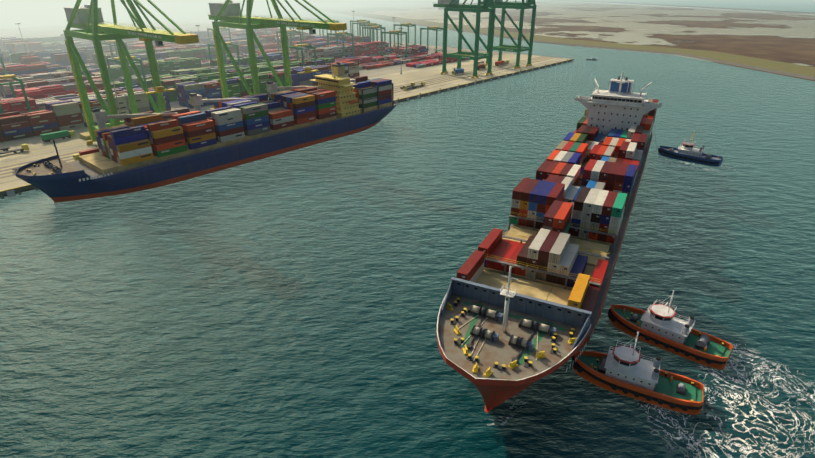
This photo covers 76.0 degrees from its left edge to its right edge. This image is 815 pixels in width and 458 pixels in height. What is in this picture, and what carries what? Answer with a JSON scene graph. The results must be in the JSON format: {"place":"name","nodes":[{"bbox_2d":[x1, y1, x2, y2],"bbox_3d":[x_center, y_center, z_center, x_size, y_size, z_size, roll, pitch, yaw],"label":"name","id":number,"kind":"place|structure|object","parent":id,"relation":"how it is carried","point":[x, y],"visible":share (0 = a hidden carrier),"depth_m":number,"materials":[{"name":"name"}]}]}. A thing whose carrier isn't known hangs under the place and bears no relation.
{"place":"outdoors","nodes":[
{"label":"outdoors","id":0,"kind":"place"},
{"bbox_2d":[0,27,469,141],"bbox_3d":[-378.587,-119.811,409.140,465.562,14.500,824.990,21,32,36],"label":"container stacks","id":1,"kind":"object","parent":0,"point":[42,70],"visible":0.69,"depth_m":418.22,"materials":[{"name":"paint"}]},
{"bbox_2d":[0,20,573,195],"bbox_3d":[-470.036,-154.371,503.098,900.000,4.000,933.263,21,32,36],"label":"terminal ground","id":2,"kind":"structure","parent":0,"point":[392,73],"depth_m":451.67,"materials":[{"name":"concrete"}]},
{"bbox_2d":[63,0,198,144],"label":"gantry crane","id":3,"kind":"object","parent":2,"relation":"on","point":[87,21],"visible":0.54,"depth_m":240.57,"materials":[{"name":"green metal"}]},
{"bbox_2d":[0,19,442,112],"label":"distant cranes","id":4,"kind":"object","parent":2,"relation":"on","point":[365,23],"visible":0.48,"depth_m":547.58,"materials":[{"name":"green metal"}]},
{"bbox_2d":[16,11,481,120],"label":"light masts","id":5,"kind":"object","parent":2,"relation":"on","point":[203,60],"visible":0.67,"depth_m":459.44,"materials":[{"name":"metal"}]},
{"bbox_2d":[0,60,509,170],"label":"terminal trucks","id":6,"kind":"object","parent":2,"relation":"on","point":[48,137],"visible":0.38,"depth_m":271.25,"materials":[{"name":"metal"}]},
{"bbox_2d":[208,0,346,100],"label":"gantry crane","id":7,"kind":"object","parent":2,"relation":"on","point":[227,13],"visible":0.75,"depth_m":289.09,"materials":[{"name":"green metal"}]},
{"bbox_2d":[0,44,572,198],"bbox_3d":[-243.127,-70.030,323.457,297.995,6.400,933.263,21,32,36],"label":"quay fittings","id":8,"kind":"object","parent":2,"relation":"on","point":[11,193],"visible":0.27,"depth_m":419.09,"materials":[{"name":"concrete"}]},
{"bbox_2d":[433,0,495,78],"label":"gantry crane","id":9,"kind":"object","parent":2,"relation":"on","point":[460,8],"visible":0.98,"depth_m":443.89,"materials":[{"name":"green metal"}]},
{"bbox_2d":[480,0,536,68],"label":"gantry crane","id":10,"kind":"object","parent":2,"relation":"on","point":[518,48],"visible":0.81,"depth_m":490.15,"materials":[{"name":"green metal"}]},
{"bbox_2d":[0,0,814,457],"bbox_3d":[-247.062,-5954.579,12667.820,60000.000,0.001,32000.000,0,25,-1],"label":"water","id":11,"kind":"structure","parent":0,"point":[286,304],"depth_m":150.55,"materials":[{"name":"teal liquid"}]},
{"bbox_2d":[15,62,396,202],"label":"container ship","id":12,"kind":"object","parent":11,"relation":"on","point":[144,151],"visible":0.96,"depth_m":232.99,"materials":[{"name":"blue metal"}]},
{"bbox_2d":[436,71,661,411],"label":"container ship","id":13,"kind":"object","parent":11,"relation":"on","point":[521,306],"visible":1,"depth_m":126.39,"materials":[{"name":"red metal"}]},
{"bbox_2d":[572,332,703,414],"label":"tug","id":14,"kind":"object","parent":11,"relation":"on","point":[624,370],"visible":0.94,"depth_m":108.31,"materials":[{"name":"orange metal"}]},
{"bbox_2d":[487,159,814,457],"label":"wake foam","id":15,"kind":"object","parent":11,"relation":"on","point":[731,406],"visible":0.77,"depth_m":104.09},
{"bbox_2d":[608,290,732,368],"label":"tug","id":16,"kind":"object","parent":11,"relation":"on","point":[661,326],"visible":0.98,"depth_m":122.25,"materials":[{"name":"orange metal"}]},
{"bbox_2d":[536,0,814,13],"bbox_3d":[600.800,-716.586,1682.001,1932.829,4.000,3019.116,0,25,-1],"label":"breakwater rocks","id":17,"kind":"object","parent":11,"relation":"in","point":[688,6],"visible":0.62,"depth_m":1656.70,"materials":[{"name":"stone"}]},
{"bbox_2d":[658,132,722,166],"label":"tug","id":18,"kind":"object","parent":11,"relation":"on","point":[687,151],"visible":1,"depth_m":248.72,"materials":[{"name":"blue metal"}]},
{"bbox_2d":[225,0,814,79],"bbox_3d":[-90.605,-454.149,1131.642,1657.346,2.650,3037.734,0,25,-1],"label":"bank ground","id":19,"kind":"structure","parent":0,"point":[794,70],"depth_m":650.48,"materials":[{"name":"brown soil"}]},
{"bbox_2d":[236,0,814,80],"bbox_3d":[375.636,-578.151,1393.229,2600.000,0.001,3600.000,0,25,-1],"label":"mudflats","id":20,"kind":"structure","parent":0,"point":[785,37],"depth_m":1040.74,"materials":[{"name":"beige soil"}]}
]}

